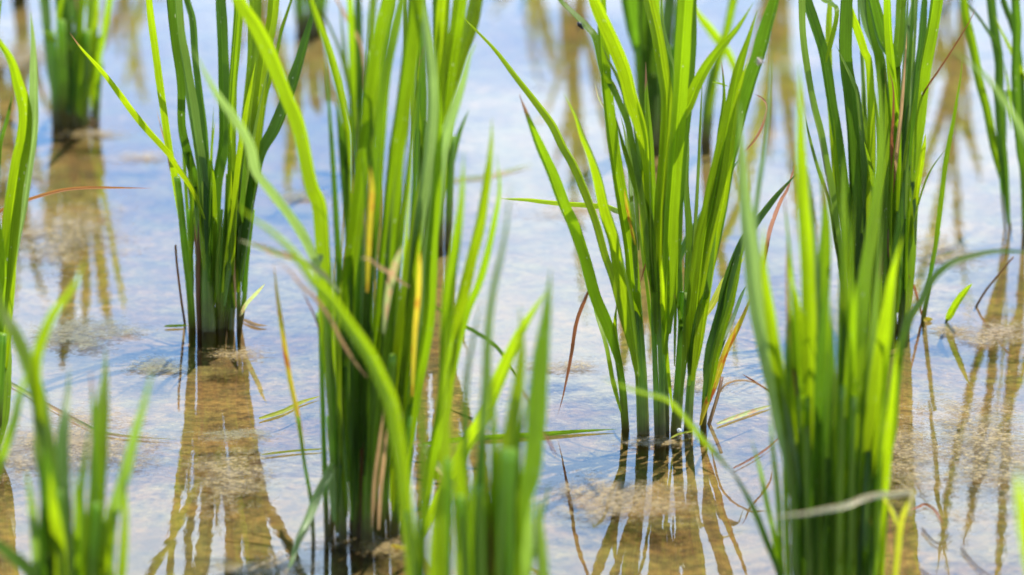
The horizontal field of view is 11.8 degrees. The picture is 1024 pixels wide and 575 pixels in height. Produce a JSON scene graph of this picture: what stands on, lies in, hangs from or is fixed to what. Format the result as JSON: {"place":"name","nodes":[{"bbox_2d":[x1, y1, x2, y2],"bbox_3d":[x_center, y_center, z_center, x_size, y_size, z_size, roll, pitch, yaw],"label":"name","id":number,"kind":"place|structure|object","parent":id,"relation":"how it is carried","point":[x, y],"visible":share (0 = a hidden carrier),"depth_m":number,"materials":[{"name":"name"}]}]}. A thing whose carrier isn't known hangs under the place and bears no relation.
{"place":"outdoors","nodes":[
{"label":"outdoors","id":0,"kind":"place"},
{"bbox_2d":[103,151,162,158],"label":"algae mat","id":1,"kind":"object","parent":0,"point":[146,156],"visible":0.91,"depth_m":2.08,"materials":[{"name":"beige plant"}]},
{"bbox_2d":[282,190,308,200],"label":"algae mat","id":2,"kind":"object","parent":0,"point":[304,195],"visible":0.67,"depth_m":2.00,"materials":[{"name":"grey plant"}]},
{"bbox_2d":[0,0,1023,574],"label":"water","id":3,"kind":"structure","parent":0,"point":[546,48],"depth_m":1.85,"materials":[{"name":"water"}]},
{"bbox_2d":[0,0,135,445],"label":"rice plant","id":4,"kind":"object","parent":3,"relation":"in","point":[14,208],"visible":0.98,"depth_m":1.62,"materials":[{"name":"green plant"}]},
{"bbox_2d":[39,0,112,139],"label":"rice plant","id":5,"kind":"object","parent":3,"relation":"in","point":[75,75],"visible":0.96,"depth_m":2.13,"materials":[{"name":"green plant"}]},
{"bbox_2d":[0,260,152,574],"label":"rice plant","id":6,"kind":"object","parent":3,"relation":"in","point":[60,545],"visible":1,"depth_m":1.35,"materials":[{"name":"green plant"}]},
{"bbox_2d":[32,316,139,350],"bbox_3d":[-0.157,0.016,1.792,0.051,0.001,0.060,5,15,20],"label":"algae mat","id":7,"kind":"object","parent":3,"relation":"on","point":[77,335],"visible":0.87,"depth_m":1.79,"materials":[{"name":"grey plant"}]},
{"bbox_2d":[71,0,315,353],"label":"rice plant","id":8,"kind":"object","parent":3,"relation":"in","point":[222,254],"visible":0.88,"depth_m":1.78,"materials":[{"name":"green plant"}]},
{"bbox_2d":[186,443,272,517],"bbox_3d":[-0.093,0.062,1.607,0.039,0.001,0.123,0,14,0],"label":"algae mat","id":9,"kind":"object","parent":3,"relation":"on","point":[232,472],"visible":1,"depth_m":1.61,"materials":[{"name":"brown algae"}]},
{"bbox_2d":[320,0,393,174],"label":"rice plant","id":10,"kind":"object","parent":3,"relation":"in","point":[356,68],"visible":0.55,"depth_m":2.06,"materials":[{"name":"green plant"}]},
{"bbox_2d":[192,0,557,568],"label":"rice plant","id":11,"kind":"object","parent":3,"relation":"in","point":[394,322],"visible":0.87,"depth_m":1.51,"materials":[{"name":"green plant"}]},
{"bbox_2d":[227,180,550,574],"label":"rice plant","id":12,"kind":"object","parent":3,"relation":"in","point":[497,531],"visible":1,"depth_m":1.35,"materials":[{"name":"green plant"}]},
{"bbox_2d":[402,0,482,256],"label":"rice plant","id":13,"kind":"object","parent":3,"relation":"in","point":[452,49],"visible":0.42,"depth_m":1.92,"materials":[{"name":"green plant"}]},
{"bbox_2d":[539,470,695,523],"bbox_3d":[0.035,0.067,1.587,0.066,0.001,0.068,0,14,0],"label":"algae mat","id":14,"kind":"object","parent":3,"relation":"on","point":[624,493],"visible":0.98,"depth_m":1.59,"materials":[{"name":"beige plant"}]},
{"bbox_2d":[621,0,677,156],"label":"rice plant","id":15,"kind":"object","parent":3,"relation":"in","point":[637,26],"visible":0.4,"depth_m":2.09,"materials":[{"name":"green plant"}]},
{"bbox_2d":[601,56,1023,574],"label":"rice plant","id":16,"kind":"object","parent":3,"relation":"in","point":[835,440],"visible":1,"depth_m":1.45,"materials":[{"name":"green plant"}]},
{"bbox_2d":[798,0,975,349],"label":"rice plant","id":17,"kind":"object","parent":3,"relation":"in","point":[905,99],"visible":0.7,"depth_m":1.77,"materials":[{"name":"green plant"}]},
{"bbox_2d":[940,283,972,339],"bbox_3d":[0.161,0.009,1.800,0.010,0.028,0.021,0,14,0],"label":"rice shoot","id":18,"kind":"object","parent":3,"relation":"on","point":[956,302],"visible":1,"depth_m":1.80,"materials":[{"name":"green plant"}]},
{"bbox_2d":[960,0,1023,249],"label":"rice plant","id":19,"kind":"object","parent":3,"relation":"in","point":[997,139],"visible":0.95,"depth_m":1.94,"materials":[{"name":"green plant"}]},
{"bbox_2d":[539,207,598,213],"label":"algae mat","id":20,"kind":"object","parent":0,"point":[575,208],"visible":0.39,"depth_m":1.98,"materials":[{"name":"beige plant"}]},
{"label":"water","id":21,"kind":"structure","parent":0,"visible":0},
{"bbox_2d":[11,0,25,9],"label":"rice plant","id":22,"kind":"object","parent":21,"relation":"on","point":[15,4],"visible":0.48,"depth_m":2.43,"materials":[{"name":"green plant"}]},
{"bbox_2d":[0,162,44,181],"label":"algae mat","id":23,"kind":"object","parent":21,"relation":"on","point":[34,174],"visible":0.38,"depth_m":2.04,"materials":[{"name":"beige plant"}]},
{"bbox_2d":[0,43,45,66],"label":"algae mat","id":24,"kind":"object","parent":21,"relation":"on","point":[25,58],"visible":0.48,"depth_m":2.28,"materials":[{"name":"brown plant"}]},
{"bbox_2d":[20,204,133,263],"bbox_3d":[-0.173,-0.019,1.932,0.066,0.001,0.169,0,14,0],"label":"algae mat","id":25,"kind":"object","parent":21,"relation":"on","point":[48,230],"visible":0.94,"depth_m":1.94,"materials":[{"name":"brown plant"}]},
{"bbox_2d":[0,410,157,482],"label":"algae mat","id":26,"kind":"object","parent":21,"relation":"on","point":[77,439],"visible":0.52,"depth_m":1.65,"materials":[{"name":"beige plant"}]},
{"bbox_2d":[11,382,177,439],"bbox_3d":[-0.153,0.041,1.691,0.015,0.001,0.111,-11,18,-38],"label":"floating straw","id":27,"kind":"object","parent":21,"relation":"on","point":[52,407],"visible":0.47,"depth_m":1.68,"materials":[{"name":"brown plant"}]},
{"bbox_2d":[89,117,99,124],"bbox_3d":[-0.183,-0.072,2.146,0.010,0.004,0.009,0,14,0],"label":"floating leaf","id":28,"kind":"object","parent":21,"relation":"on","point":[92,121],"visible":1,"depth_m":2.15,"materials":[{"name":"plant"}]},
{"bbox_2d":[63,128,126,137],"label":"algae mat","id":29,"kind":"object","parent":21,"relation":"on","point":[94,132],"visible":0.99,"depth_m":2.12,"materials":[{"name":"beige plant"}]},
{"bbox_2d":[129,356,185,372],"bbox_3d":[-0.125,0.028,1.745,0.030,0.001,0.029,13,19,43],"label":"algae mat","id":30,"kind":"object","parent":21,"relation":"on","point":[159,364],"visible":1,"depth_m":1.75,"materials":[{"name":"grey plant"}]},
{"bbox_2d":[165,324,187,326],"bbox_3d":[-0.122,0.014,1.802,0.009,0.001,0.002,0,14,0],"label":"floating straw","id":31,"kind":"object","parent":21,"relation":"on","point":[177,325],"visible":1,"depth_m":1.80,"materials":[{"name":"green plant"}]},
{"bbox_2d":[193,429,265,440],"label":"algae mat","id":32,"kind":"object","parent":21,"relation":"on","point":[236,434],"visible":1,"depth_m":1.66,"materials":[{"name":"beige plant"}]},
{"bbox_2d":[215,346,262,358],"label":"algae mat","id":33,"kind":"object","parent":21,"relation":"on","point":[235,353],"visible":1,"depth_m":1.76,"materials":[{"name":"beige plant"}]},
{"bbox_2d":[243,319,266,325],"bbox_3d":[-0.094,0.013,1.806,0.010,0.001,0.009,0,14,0],"label":"floating straw","id":34,"kind":"object","parent":21,"relation":"on","point":[250,322],"visible":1,"depth_m":1.80,"materials":[{"name":"beige plant"}]},
{"bbox_2d":[211,554,315,574],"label":"algae mat","id":35,"kind":"object","parent":21,"relation":"on","point":[248,567],"visible":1,"depth_m":1.51,"materials":[{"name":"plant"}]},
{"bbox_2d":[259,396,319,418],"bbox_3d":[-0.075,0.041,1.693,0.002,0.001,0.036,9,16,31],"label":"floating leaf","id":36,"kind":"object","parent":21,"relation":"on","point":[282,411],"visible":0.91,"depth_m":1.69,"materials":[{"name":"plant"}]},
{"bbox_2d":[261,448,328,454],"bbox_3d":[-0.071,0.054,1.640,0.023,0.001,0.008,0,14,0],"label":"floating straw","id":37,"kind":"object","parent":21,"relation":"on","point":[287,451],"visible":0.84,"depth_m":1.64,"materials":[{"name":"beige plant"}]},
{"bbox_2d":[294,0,326,39],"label":"rice plant","id":38,"kind":"object","parent":21,"relation":"in","point":[301,19],"visible":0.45,"depth_m":2.34,"materials":[{"name":"green plant"}]},
{"bbox_2d":[305,535,404,557],"bbox_3d":[-0.043,0.079,1.538,0.040,0.001,0.030,8,16,30],"label":"algae mat","id":39,"kind":"object","parent":21,"relation":"on","point":[385,544],"visible":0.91,"depth_m":1.54,"materials":[{"name":"brown plant"}]},
{"bbox_2d":[390,544,404,552],"bbox_3d":[-0.035,0.081,1.533,0.006,0.002,0.004,0,14,0],"label":"floating leaf","id":40,"kind":"object","parent":21,"relation":"on","point":[398,548],"visible":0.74,"depth_m":1.53,"materials":[{"name":"yellow plant"}]},
{"bbox_2d":[454,164,530,180],"bbox_3d":[-0.009,-0.047,2.045,0.052,0.001,0.005,-12,18,-40],"label":"floating straw","id":41,"kind":"object","parent":21,"relation":"on","point":[482,176],"visible":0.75,"depth_m":2.04,"materials":[{"name":"beige plant"}]},
{"bbox_2d":[418,429,613,446],"bbox_3d":[0.002,0.050,1.658,0.070,0.002,0.003,-4,15,-16],"label":"floating leaf","id":42,"kind":"object","parent":21,"relation":"on","point":[548,433],"visible":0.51,"depth_m":1.66,"materials":[{"name":"green plant"}]},
{"bbox_2d":[527,360,590,369],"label":"algae mat","id":43,"kind":"object","parent":21,"relation":"on","point":[576,366],"visible":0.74,"depth_m":1.75,"materials":[{"name":"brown plant"}]},
{"bbox_2d":[452,0,795,460],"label":"rice plant","id":44,"kind":"object","parent":21,"relation":"in","point":[662,198],"visible":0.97,"depth_m":1.64,"materials":[{"name":"green plant"}]},
{"bbox_2d":[577,22,585,30],"bbox_3d":[0.022,-0.085,1.625,0.004,0.003,0.002,0,14,0],"label":"beetle","id":45,"kind":"object","parent":44,"relation":"on","point":[579,24],"visible":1,"depth_m":1.62},
{"bbox_2d":[754,57,763,66],"bbox_3d":[0.079,-0.073,1.595,0.003,0.003,0.001,0,14,0],"label":"fly","id":46,"kind":"object","parent":44,"relation":"on","point":[760,61],"visible":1,"depth_m":1.59},
{"bbox_2d":[626,434,691,446],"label":"algae mat","id":47,"kind":"object","parent":21,"relation":"on","point":[659,441],"visible":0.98,"depth_m":1.65,"materials":[{"name":"brown plant"}]},
{"bbox_2d":[671,374,737,387],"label":"algae mat","id":48,"kind":"object","parent":21,"relation":"on","point":[685,383],"visible":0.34,"depth_m":1.73,"materials":[{"name":"beige plant"}]},
{"bbox_2d":[697,0,736,155],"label":"rice plant","id":49,"kind":"object","parent":21,"relation":"in","point":[710,90],"visible":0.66,"depth_m":2.09,"materials":[{"name":"green plant"}]},
{"bbox_2d":[717,405,769,424],"bbox_3d":[0.079,0.043,1.685,0.001,0.001,0.033,11,18,38],"label":"floating leaf","id":50,"kind":"object","parent":21,"relation":"on","point":[736,416],"visible":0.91,"depth_m":1.68,"materials":[{"name":"plant"}]},
{"bbox_2d":[733,439,776,468],"bbox_3d":[0.082,0.054,1.641,0.002,0.001,0.046,6,15,23],"label":"floating straw","id":51,"kind":"object","parent":21,"relation":"on","point":[753,457],"visible":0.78,"depth_m":1.63,"materials":[{"name":"brown plant"}]},
{"bbox_2d":[890,406,947,495],"bbox_3d":[0.129,0.056,1.632,0.035,0.001,0.156,0,14,0],"label":"algae mat","id":52,"kind":"object","parent":21,"relation":"on","point":[907,452],"visible":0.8,"depth_m":1.64,"materials":[{"name":"brown plant"}]},
{"bbox_2d":[911,503,942,522],"bbox_3d":[0.131,0.072,1.570,0.009,0.001,0.022,0,14,0],"label":"floating straw","id":53,"kind":"object","parent":21,"relation":"on","point":[928,505],"visible":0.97,"depth_m":1.58,"materials":[{"name":"brown plant"}]},
{"bbox_2d":[924,317,932,321],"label":"floating leaf","id":54,"kind":"object","parent":21,"relation":"on","point":[927,319],"visible":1,"depth_m":1.81,"materials":[{"name":"yellow plant"}]},
{"bbox_2d":[921,527,951,543],"bbox_3d":[0.133,0.077,1.546,0.009,0.001,0.016,0,14,0],"label":"twig","id":55,"kind":"object","parent":21,"relation":"on","point":[926,533],"visible":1,"depth_m":1.54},
{"bbox_2d":[936,251,956,257],"bbox_3d":[0.167,-0.013,1.908,0.011,0.001,0.014,0,14,0],"label":"floating straw","id":56,"kind":"object","parent":21,"relation":"on","point":[945,253],"visible":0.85,"depth_m":1.91,"materials":[{"name":"beige plant"}]},
{"bbox_2d":[930,323,964,332],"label":"algae mat","id":57,"kind":"object","parent":21,"relation":"on","point":[950,328],"visible":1,"depth_m":1.80,"materials":[{"name":"grey plant"}]},
{"bbox_2d":[917,235,980,261],"bbox_3d":[0.165,-0.014,1.914,0.039,0.001,0.082,0,14,0],"label":"algae mat","id":58,"kind":"object","parent":21,"relation":"on","point":[942,246],"visible":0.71,"depth_m":1.91,"materials":[{"name":"brown plant"}]},
{"bbox_2d":[949,0,971,4],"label":"rice plant","id":59,"kind":"object","parent":21,"relation":"in","point":[970,2],"visible":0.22,"depth_m":2.45,"materials":[{"name":"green plant"}]},
{"bbox_2d":[917,398,1023,514],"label":"algae mat","id":60,"kind":"object","parent":21,"relation":"on","point":[975,436],"visible":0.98,"depth_m":1.65,"materials":[{"name":"brown algae"}]},
{"bbox_2d":[960,547,988,574],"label":"twig","id":61,"kind":"object","parent":21,"relation":"on","point":[968,557],"visible":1,"depth_m":1.52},
{"bbox_2d":[939,319,1023,346],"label":"algae mat","id":62,"kind":"object","parent":21,"relation":"on","point":[989,333],"visible":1,"depth_m":1.79,"materials":[{"name":"beige plant"}]},
{"bbox_2d":[955,51,1023,564],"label":"rice plant","id":63,"kind":"object","parent":21,"relation":"in","point":[1019,487],"visible":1,"depth_m":1.30,"materials":[{"name":"green plant"}]},
{"bbox_2d":[973,257,1013,310],"bbox_3d":[0.177,-0.001,1.829,0.015,0.021,0.001,0,14,0],"label":"dry stalk","id":64,"kind":"object","parent":21,"relation":"in","point":[986,289],"visible":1,"depth_m":1.83,"materials":[{"name":"plant"}]}
]}

